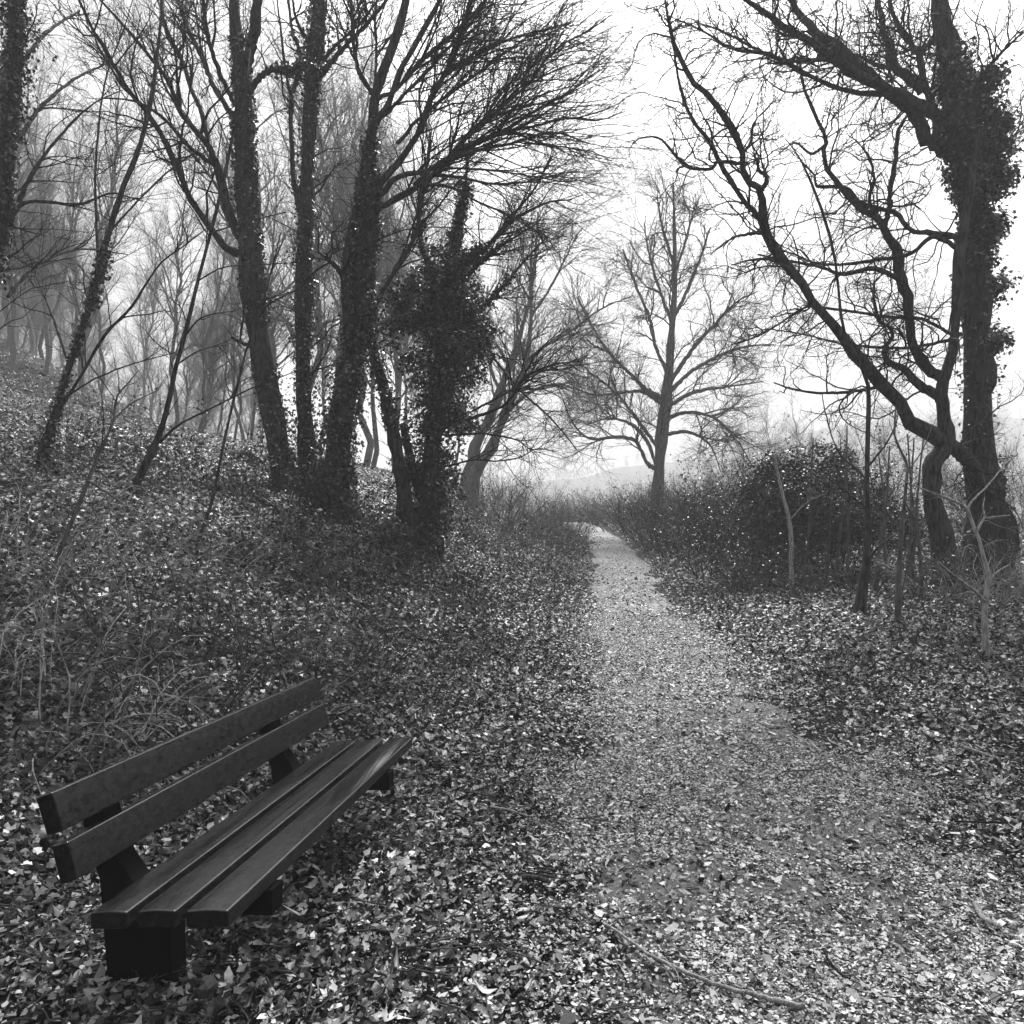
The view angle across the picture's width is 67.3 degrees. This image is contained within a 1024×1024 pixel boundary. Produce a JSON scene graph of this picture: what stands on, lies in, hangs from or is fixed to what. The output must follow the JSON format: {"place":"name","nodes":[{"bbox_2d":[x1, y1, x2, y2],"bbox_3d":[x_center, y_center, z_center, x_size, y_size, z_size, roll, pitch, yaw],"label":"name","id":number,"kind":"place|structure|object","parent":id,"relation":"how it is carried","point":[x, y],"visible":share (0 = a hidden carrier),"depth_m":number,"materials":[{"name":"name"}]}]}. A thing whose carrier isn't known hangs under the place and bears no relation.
{"place":"outdoors","nodes":[
{"label":"outdoors","id":0,"kind":"place"},
{"bbox_2d":[0,337,1023,1023],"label":"ground","id":1,"kind":"structure","parent":0,"point":[568,484],"depth_m":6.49,"materials":[{"name":"grey plant"}]},
{"bbox_2d":[0,126,75,355],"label":"woodland tree","id":2,"kind":"object","parent":1,"relation":"on","point":[15,296],"visible":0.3,"depth_m":33.41,"materials":[{"name":"grey plant"}]},
{"bbox_2d":[0,37,77,370],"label":"woodland tree","id":3,"kind":"object","parent":1,"relation":"on","point":[12,364],"visible":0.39,"depth_m":30.62,"materials":[{"name":"grey plant"}]},
{"bbox_2d":[0,26,93,373],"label":"woodland tree","id":4,"kind":"object","parent":1,"relation":"on","point":[46,332],"visible":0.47,"depth_m":34.01,"materials":[{"name":"grey plant"}]},
{"bbox_2d":[0,0,109,336],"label":"woodland tree","id":5,"kind":"object","parent":1,"relation":"on","point":[46,119],"visible":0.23,"depth_m":36.27,"materials":[{"name":"grey plant"}]},
{"bbox_2d":[21,56,134,360],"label":"woodland tree","id":6,"kind":"object","parent":1,"relation":"on","point":[41,340],"visible":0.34,"depth_m":38.03,"materials":[{"name":"grey plant"}]},
{"bbox_2d":[25,137,131,376],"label":"woodland tree","id":7,"kind":"object","parent":1,"relation":"on","point":[73,294],"visible":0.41,"depth_m":35.15,"materials":[{"name":"grey plant"}]},
{"bbox_2d":[0,389,166,471],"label":"bramble","id":8,"kind":"object","parent":1,"relation":"on","point":[86,430],"visible":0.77,"depth_m":11.08,"materials":[{"name":"grey plant"}]},
{"bbox_2d":[0,441,183,513],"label":"bramble","id":9,"kind":"object","parent":1,"relation":"on","point":[52,468],"visible":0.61,"depth_m":9.30,"materials":[{"name":"grey plant"}]},
{"bbox_2d":[0,495,185,706],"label":"bramble","id":10,"kind":"object","parent":1,"relation":"on","point":[83,585],"visible":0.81,"depth_m":6.03,"materials":[{"name":"grey plant"}]},
{"bbox_2d":[0,0,199,330],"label":"ivied tree","id":11,"kind":"object","parent":1,"relation":"on","point":[14,59],"visible":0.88,"depth_m":10.38,"materials":[{"name":"grey plant"}]},
{"bbox_2d":[0,463,206,562],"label":"bramble","id":12,"kind":"object","parent":1,"relation":"on","point":[78,518],"visible":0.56,"depth_m":8.20,"materials":[{"name":"grey plant"}]},
{"bbox_2d":[20,0,188,389],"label":"woodland tree","id":13,"kind":"object","parent":1,"relation":"on","point":[94,316],"visible":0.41,"depth_m":34.16,"materials":[{"name":"grey plant"}]},
{"bbox_2d":[48,149,169,393],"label":"woodland tree","id":14,"kind":"object","parent":1,"relation":"on","point":[102,357],"visible":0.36,"depth_m":36.07,"materials":[{"name":"grey plant"}]},
{"bbox_2d":[0,435,220,615],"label":"bramble","id":15,"kind":"object","parent":1,"relation":"on","point":[141,490],"visible":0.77,"depth_m":7.25,"materials":[{"name":"grey plant"}]},
{"bbox_2d":[3,366,226,457],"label":"bramble","id":16,"kind":"object","parent":1,"relation":"on","point":[90,430],"visible":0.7,"depth_m":13.36,"materials":[{"name":"grey plant"}]},
{"bbox_2d":[48,339,183,588],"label":"sapling","id":17,"kind":"object","parent":1,"relation":"on","point":[77,507],"visible":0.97,"depth_m":7.19,"materials":[{"name":"grey plant"}]},
{"bbox_2d":[0,0,232,473],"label":"sapling","id":18,"kind":"object","parent":1,"relation":"on","point":[55,414],"visible":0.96,"depth_m":10.29,"materials":[{"name":"black plant"}]},
{"bbox_2d":[0,559,266,831],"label":"bramble","id":19,"kind":"object","parent":1,"relation":"on","point":[40,626],"visible":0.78,"depth_m":5.21,"materials":[{"name":"grey plant"}]},
{"bbox_2d":[89,235,187,418],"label":"woodland tree","id":20,"kind":"object","parent":1,"relation":"on","point":[152,396],"visible":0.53,"depth_m":57.03,"materials":[{"name":"grey plant"}]},
{"bbox_2d":[0,464,292,639],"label":"bramble","id":21,"kind":"object","parent":1,"relation":"on","point":[119,568],"visible":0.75,"depth_m":7.10,"materials":[{"name":"grey plant"}]},
{"bbox_2d":[56,418,238,493],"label":"undergrowth bush","id":22,"kind":"object","parent":1,"relation":"on","point":[161,452],"visible":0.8,"depth_m":10.99,"materials":[{"name":"grey plant"}]},
{"bbox_2d":[5,471,290,592],"bbox_3d":[-3.715,0.182,8.374,2.354,1.340,2.936,0,-2,0],"label":"bramble","id":23,"kind":"object","parent":1,"relation":"on","point":[186,549],"visible":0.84,"depth_m":7.93,"materials":[{"name":"grey plant"}]},
{"bbox_2d":[105,171,195,411],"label":"woodland tree","id":24,"kind":"object","parent":1,"relation":"on","point":[146,351],"visible":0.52,"depth_m":52.65,"materials":[{"name":"grey plant"}]},
{"bbox_2d":[0,537,302,669],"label":"bramble","id":25,"kind":"object","parent":1,"relation":"on","point":[191,609],"visible":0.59,"depth_m":6.70,"materials":[{"name":"grey plant"}]},
{"bbox_2d":[107,85,230,426],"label":"woodland tree","id":26,"kind":"object","parent":1,"relation":"on","point":[175,338],"visible":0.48,"depth_m":34.59,"materials":[{"name":"grey plant"}]},
{"bbox_2d":[0,518,385,750],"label":"bramble","id":27,"kind":"object","parent":1,"relation":"on","point":[240,679],"visible":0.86,"depth_m":6.04,"materials":[{"name":"grey plant"}]},
{"bbox_2d":[114,429,282,530],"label":"bramble","id":28,"kind":"object","parent":1,"relation":"on","point":[234,488],"visible":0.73,"depth_m":10.66,"materials":[{"name":"grey plant"}]},
{"bbox_2d":[0,645,401,852],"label":"bramble","id":29,"kind":"object","parent":1,"relation":"on","point":[138,744],"visible":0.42,"depth_m":4.98,"materials":[{"name":"grey plant"}]},
{"bbox_2d":[6,0,397,503],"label":"ivied tree","id":30,"kind":"object","parent":1,"relation":"on","point":[248,202],"visible":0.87,"depth_m":12.96,"materials":[{"name":"black plant"}]},
{"bbox_2d":[156,238,251,432],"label":"woodland tree","id":31,"kind":"object","parent":1,"relation":"on","point":[208,378],"visible":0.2,"depth_m":37.04,"materials":[{"name":"grey plant"}]},
{"bbox_2d":[114,408,297,497],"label":"bramble","id":32,"kind":"object","parent":1,"relation":"on","point":[229,456],"visible":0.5,"depth_m":12.57,"materials":[{"name":"grey plant"}]},
{"bbox_2d":[143,121,278,433],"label":"woodland tree","id":33,"kind":"object","parent":1,"relation":"on","point":[201,343],"visible":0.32,"depth_m":33.78,"materials":[{"name":"grey plant"}]},
{"bbox_2d":[174,210,254,442],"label":"woodland tree","id":34,"kind":"object","parent":1,"relation":"on","point":[232,361],"visible":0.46,"depth_m":31.43,"materials":[{"name":"grey plant"}]},
{"bbox_2d":[37,677,411,989],"bbox_3d":[-1.206,1.513,3.878,0.819,0.932,2.422,0,-2,8],"label":"park bench","id":35,"kind":"object","parent":1,"relation":"on","point":[228,871],"visible":0.92,"depth_m":3.17,"materials":[{"name":"wood"}]},
{"bbox_2d":[111,0,341,349],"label":"woodland tree","id":36,"kind":"object","parent":1,"relation":"on","point":[266,183],"visible":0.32,"depth_m":27.13,"materials":[{"name":"grey plant"}]},
{"bbox_2d":[93,475,368,607],"bbox_3d":[-3.243,0.296,9.404,3.188,1.621,2.428,-1,-2,20],"label":"bramble","id":37,"kind":"object","parent":1,"relation":"on","point":[252,575],"visible":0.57,"depth_m":9.31,"materials":[{"name":"grey plant"}]},
{"bbox_2d":[181,233,287,572],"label":"sapling","id":38,"kind":"object","parent":1,"relation":"on","point":[209,508],"visible":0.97,"depth_m":8.75,"materials":[{"name":"grey plant"}]},
{"bbox_2d":[126,47,345,510],"bbox_3d":[-3.497,-2.998,9.539,2.244,6.457,4.197,1,-3,-32],"label":"sapling","id":39,"kind":"object","parent":1,"relation":"on","point":[151,453],"visible":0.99,"depth_m":9.70,"materials":[{"name":"black plant"}]},
{"bbox_2d":[201,230,276,439],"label":"woodland tree","id":40,"kind":"object","parent":1,"relation":"on","point":[240,397],"visible":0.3,"depth_m":32.84,"materials":[{"name":"grey plant"}]},
{"bbox_2d":[206,159,297,442],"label":"woodland tree","id":41,"kind":"object","parent":1,"relation":"on","point":[254,407],"visible":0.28,"depth_m":31.16,"materials":[{"name":"grey plant"}]},
{"bbox_2d":[171,76,337,418],"bbox_3d":[-11.619,-12.002,38.373,9.891,19.244,7.212,0,-2,1],"label":"woodland tree","id":42,"kind":"object","parent":1,"relation":"on","point":[279,364],"visible":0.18,"depth_m":38.08,"materials":[{"name":"grey plant"}]},
{"bbox_2d":[103,577,441,738],"bbox_3d":[-2.207,1.267,7.317,3.249,1.274,2.721,0,-2,0],"label":"bramble","id":43,"kind":"object","parent":1,"relation":"on","point":[321,686],"visible":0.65,"depth_m":7.03,"materials":[{"name":"grey plant"}]},
{"bbox_2d":[195,508,366,591],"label":"undergrowth bush","id":44,"kind":"object","parent":1,"relation":"on","point":[298,536],"visible":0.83,"depth_m":9.69,"materials":[{"name":"grey plant"}]},
{"bbox_2d":[205,432,362,518],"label":"undergrowth bush","id":45,"kind":"object","parent":1,"relation":"on","point":[270,472],"visible":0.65,"depth_m":12.14,"materials":[{"name":"grey plant"}]},
{"bbox_2d":[231,124,338,361],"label":"woodland tree","id":46,"kind":"object","parent":1,"relation":"on","point":[284,284],"visible":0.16,"depth_m":33.99,"materials":[{"name":"grey plant"}]},
{"bbox_2d":[203,0,427,496],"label":"ivied tree","id":47,"kind":"object","parent":1,"relation":"on","point":[303,309],"visible":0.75,"depth_m":13.79,"materials":[{"name":"black plant"}]},
{"bbox_2d":[190,578,456,700],"bbox_3d":[-1.926,1.218,7.705,2.929,1.232,2.285,1,-3,-25],"label":"bramble","id":48,"kind":"object","parent":1,"relation":"on","point":[375,639],"visible":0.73,"depth_m":7.45,"materials":[{"name":"grey plant"}]},
{"bbox_2d":[198,1,454,466],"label":"woodland tree","id":49,"kind":"object","parent":1,"relation":"on","point":[369,449],"visible":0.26,"depth_m":29.94,"materials":[{"name":"grey plant"}]},
{"bbox_2d":[218,0,438,429],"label":"woodland tree","id":50,"kind":"object","parent":1,"relation":"on","point":[317,284],"visible":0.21,"depth_m":31.02,"materials":[{"name":"grey plant"}]},
{"bbox_2d":[259,509,410,582],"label":"bramble","id":51,"kind":"object","parent":1,"relation":"on","point":[333,534],"visible":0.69,"depth_m":10.76,"materials":[{"name":"grey plant"}]},
{"bbox_2d":[216,503,460,634],"bbox_3d":[-2.023,0.658,9.597,2.555,1.658,3.141,-2,-3,39],"label":"bramble","id":52,"kind":"object","parent":1,"relation":"on","point":[324,574],"visible":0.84,"depth_m":9.08,"materials":[{"name":"grey plant"}]},
{"bbox_2d":[260,11,425,408],"bbox_3d":[-5.843,-9.566,26.917,6.445,16.107,6.158,2,-5,-13],"label":"woodland tree","id":53,"kind":"object","parent":1,"relation":"on","point":[341,211],"visible":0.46,"depth_m":26.73,"materials":[{"name":"grey plant"}]},
{"bbox_2d":[287,464,422,541],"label":"undergrowth bush","id":54,"kind":"object","parent":1,"relation":"on","point":[370,501],"visible":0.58,"depth_m":12.40,"materials":[{"name":"grey plant"}]},
{"bbox_2d":[287,0,438,338],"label":"woodland tree","id":55,"kind":"object","parent":1,"relation":"on","point":[365,117],"visible":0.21,"depth_m":35.54,"materials":[{"name":"grey plant"}]},
{"bbox_2d":[315,483,425,563],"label":"undergrowth bush","id":56,"kind":"object","parent":1,"relation":"on","point":[392,530],"visible":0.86,"depth_m":12.03,"materials":[{"name":"grey plant"}]},
{"bbox_2d":[317,93,451,467],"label":"woodland tree","id":57,"kind":"object","parent":1,"relation":"on","point":[376,451],"visible":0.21,"depth_m":30.91,"materials":[{"name":"grey plant"}]},
{"bbox_2d":[320,5,456,420],"bbox_3d":[-5.664,-11.827,32.858,7.350,21.295,8.502,1,-2,-16],"label":"woodland tree","id":58,"kind":"object","parent":1,"relation":"on","point":[396,373],"visible":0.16,"depth_m":32.96,"materials":[{"name":"grey plant"}]},
{"bbox_2d":[247,537,539,700],"bbox_3d":[-1.464,1.186,8.390,3.186,1.835,2.809,0,-2,11],"label":"bramble","id":59,"kind":"object","parent":1,"relation":"on","point":[354,603],"visible":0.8,"depth_m":8.20,"materials":[{"name":"grey plant"}]},
{"bbox_2d":[350,123,449,468],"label":"woodland tree","id":60,"kind":"object","parent":1,"relation":"on","point":[398,389],"visible":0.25,"depth_m":30.22,"materials":[{"name":"grey plant"}]},
{"bbox_2d":[359,483,492,568],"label":"undergrowth bush","id":61,"kind":"object","parent":1,"relation":"on","point":[435,536],"visible":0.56,"depth_m":12.82,"materials":[{"name":"grey plant"}]},
{"bbox_2d":[339,551,517,656],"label":"bramble","id":62,"kind":"object","parent":1,"relation":"on","point":[413,611],"visible":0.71,"depth_m":9.97,"materials":[{"name":"grey plant"}]},
{"bbox_2d":[359,537,510,628],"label":"undergrowth bush","id":63,"kind":"object","parent":1,"relation":"on","point":[444,585],"visible":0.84,"depth_m":11.16,"materials":[{"name":"grey plant"}]},
{"bbox_2d":[381,531,495,600],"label":"undergrowth bush","id":64,"kind":"object","parent":1,"relation":"on","point":[447,566],"visible":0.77,"depth_m":11.98,"materials":[{"name":"grey plant"}]},
{"bbox_2d":[323,94,636,560],"bbox_3d":[-0.663,-3.532,13.355,5.914,9.098,4.973,0,-2,0],"label":"ivy smothered tree","id":65,"kind":"object","parent":1,"relation":"on","point":[443,317],"visible":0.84,"depth_m":13.50,"materials":[{"name":"black plant"}]},
{"bbox_2d":[205,0,761,526],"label":"spreading tree","id":66,"kind":"object","parent":1,"relation":"on","point":[361,304],"visible":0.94,"depth_m":12.79,"materials":[{"name":"black plant"}]},
{"bbox_2d":[417,453,558,527],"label":"undergrowth bush","id":67,"kind":"object","parent":1,"relation":"on","point":[487,482],"visible":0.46,"depth_m":27.76,"materials":[{"name":"grey plant"}]},
{"bbox_2d":[448,464,546,545],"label":"undergrowth bush","id":68,"kind":"object","parent":1,"relation":"on","point":[484,509],"visible":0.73,"depth_m":19.78,"materials":[{"name":"grey plant"}]},
{"bbox_2d":[452,509,568,583],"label":"undergrowth bush","id":69,"kind":"object","parent":1,"relation":"on","point":[509,552],"visible":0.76,"depth_m":16.14,"materials":[{"name":"grey plant"}]},
{"bbox_2d":[0,387,1023,902],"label":"ivy cover","id":70,"kind":"object","parent":1,"relation":"on","point":[8,405],"visible":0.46,"depth_m":8.51,"materials":[{"name":"grey plant"}]},
{"bbox_2d":[0,416,1023,1023],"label":"twig litter","id":71,"kind":"object","parent":1,"relation":"on","point":[436,922],"visible":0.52,"depth_m":3.87,"materials":[{"name":"grey wood"}]},
{"bbox_2d":[472,549,582,611],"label":"undergrowth bush","id":72,"kind":"object","parent":1,"relation":"on","point":[504,582],"visible":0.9,"depth_m":12.63,"materials":[{"name":"grey plant"}]},
{"bbox_2d":[487,503,590,571],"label":"undergrowth bush","id":73,"kind":"object","parent":1,"relation":"on","point":[526,546],"visible":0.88,"depth_m":18.20,"materials":[{"name":"grey plant"}]},
{"bbox_2d":[415,169,685,510],"bbox_3d":[1.684,-5.879,25.231,10.275,12.290,7.746,-1,-3,30],"label":"misty tree","id":74,"kind":"object","parent":1,"relation":"on","point":[475,444],"visible":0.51,"depth_m":24.81,"materials":[{"name":"grey plant"}]},
{"bbox_2d":[596,476,727,541],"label":"scrub bush","id":75,"kind":"object","parent":1,"relation":"on","point":[617,515],"visible":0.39,"depth_m":27.80,"materials":[{"name":"grey plant"}]},
{"bbox_2d":[518,144,807,528],"bbox_3d":[6.378,-7.056,31.439,13.586,16.201,10.275,0,-2,0],"label":"bare tree","id":76,"kind":"object","parent":1,"relation":"on","point":[663,399],"visible":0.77,"depth_m":30.96,"materials":[{"name":"grey plant"}]},
{"bbox_2d":[616,480,746,551],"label":"scrub bush","id":77,"kind":"object","parent":1,"relation":"on","point":[636,526],"visible":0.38,"depth_m":23.39,"materials":[{"name":"grey plant"}]},
{"bbox_2d":[616,488,770,566],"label":"scrub bush","id":78,"kind":"object","parent":1,"relation":"on","point":[660,535],"visible":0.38,"depth_m":19.28,"materials":[{"name":"grey plant"}]},
{"bbox_2d":[635,449,815,574],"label":"scrub bush","id":79,"kind":"object","parent":1,"relation":"on","point":[683,522],"visible":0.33,"depth_m":16.59,"materials":[{"name":"grey plant"}]},
{"bbox_2d":[626,486,856,584],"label":"scrub bush","id":80,"kind":"object","parent":1,"relation":"on","point":[712,547],"visible":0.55,"depth_m":15.10,"materials":[{"name":"grey plant"}]},
{"bbox_2d":[480,400,1023,517],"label":"wood","id":81,"kind":"object","parent":1,"relation":"on","point":[626,463],"visible":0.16,"depth_m":418.94,"materials":[{"name":"grey plant"}]},
{"bbox_2d":[682,506,848,595],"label":"scrub bush","id":82,"kind":"object","parent":1,"relation":"on","point":[722,559],"visible":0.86,"depth_m":13.54,"materials":[{"name":"grey plant"}]},
{"bbox_2d":[696,555,852,602],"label":"bramble","id":83,"kind":"object","parent":1,"relation":"on","point":[764,585],"visible":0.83,"depth_m":12.49,"materials":[{"name":"grey plant"}]},
{"bbox_2d":[755,440,826,591],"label":"sapling","id":84,"kind":"object","parent":1,"relation":"on","point":[791,541],"visible":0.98,"depth_m":13.07,"materials":[{"name":"grey plant"}]},
{"bbox_2d":[661,403,921,565],"bbox_3d":[6.399,-0.557,17.447,5.635,3.800,4.967,0,-2,0],"label":"scrub bush","id":85,"kind":"object","parent":1,"relation":"on","point":[731,465],"visible":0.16,"depth_m":17.32,"materials":[{"name":"grey plant"}]},
{"bbox_2d":[587,0,1023,591],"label":"crooked tree","id":86,"kind":"object","parent":1,"relation":"on","point":[947,446],"visible":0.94,"depth_m":12.51,"materials":[{"name":"black plant"}]},
{"bbox_2d":[612,0,1023,593],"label":"ivied tree","id":87,"kind":"object","parent":1,"relation":"on","point":[968,101],"visible":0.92,"depth_m":13.22,"materials":[{"name":"black plant"}]},
{"bbox_2d":[659,419,1016,584],"bbox_3d":[6.171,-0.305,15.111,6.326,3.506,4.536,-2,-3,33],"label":"evergreen bush","id":88,"kind":"object","parent":1,"relation":"on","point":[790,481],"visible":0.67,"depth_m":14.70,"materials":[{"name":"black plant"}]},
{"bbox_2d":[776,124,930,616],"bbox_3d":[4.877,-1.770,10.920,1.825,6.988,2.609,-1,-3,29],"label":"sapling","id":89,"kind":"object","parent":1,"relation":"on","point":[860,602],"visible":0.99,"depth_m":10.70,"materials":[{"name":"black plant"}]},
{"bbox_2d":[724,530,1005,606],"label":"bramble","id":90,"kind":"object","parent":1,"relation":"on","point":[854,584],"visible":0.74,"depth_m":12.16,"materials":[{"name":"grey plant"}]},
{"bbox_2d":[752,397,1023,569],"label":"scrub bush","id":91,"kind":"object","parent":1,"relation":"on","point":[890,467],"visible":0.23,"depth_m":15.77,"materials":[{"name":"grey plant"}]},
{"bbox_2d":[863,396,955,620],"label":"sapling","id":92,"kind":"object","parent":1,"relation":"on","point":[898,604],"visible":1,"depth_m":10.08,"materials":[{"name":"grey plant"}]},
{"bbox_2d":[845,534,1023,610],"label":"bramble","id":93,"kind":"object","parent":1,"relation":"on","point":[1004,601],"visible":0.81,"depth_m":11.09,"materials":[{"name":"grey plant"}]},
{"bbox_2d":[880,447,1021,658],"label":"sapling","id":94,"kind":"object","parent":1,"relation":"on","point":[984,625],"visible":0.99,"depth_m":8.17,"materials":[{"name":"grey plant"}]},
{"bbox_2d":[889,409,1023,530],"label":"scrub bush","id":95,"kind":"object","parent":1,"relation":"on","point":[950,482],"visible":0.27,"depth_m":29.18,"materials":[{"name":"grey plant"}]},
{"bbox_2d":[915,528,1023,607],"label":"scrub bush","id":96,"kind":"object","parent":1,"relation":"on","point":[981,590],"visible":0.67,"depth_m":11.68,"materials":[{"name":"grey plant"}]},
{"bbox_2d":[0,0,1023,489],"label":"sky","id":97,"kind":"structure","parent":0,"point":[1014,247],"materials":[{"name":"white"}]},
{"bbox_2d":[544,522,1023,1023],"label":"path","id":98,"kind":"structure","parent":0,"point":[614,886],"depth_m":4.16,"materials":[{"name":"grey gravel"}]},
{"bbox_2d":[219,536,1023,1023],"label":"leaf crumbs","id":99,"kind":"object","parent":98,"relation":"on","point":[831,982],"visible":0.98,"depth_m":3.95,"materials":[{"name":"grey plant"}]},
{"bbox_2d":[602,922,812,1008],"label":"fallen branch","id":100,"kind":"object","parent":98,"relation":"on","point":[792,1003],"visible":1,"depth_m":2.85,"materials":[{"name":"grey wood"}]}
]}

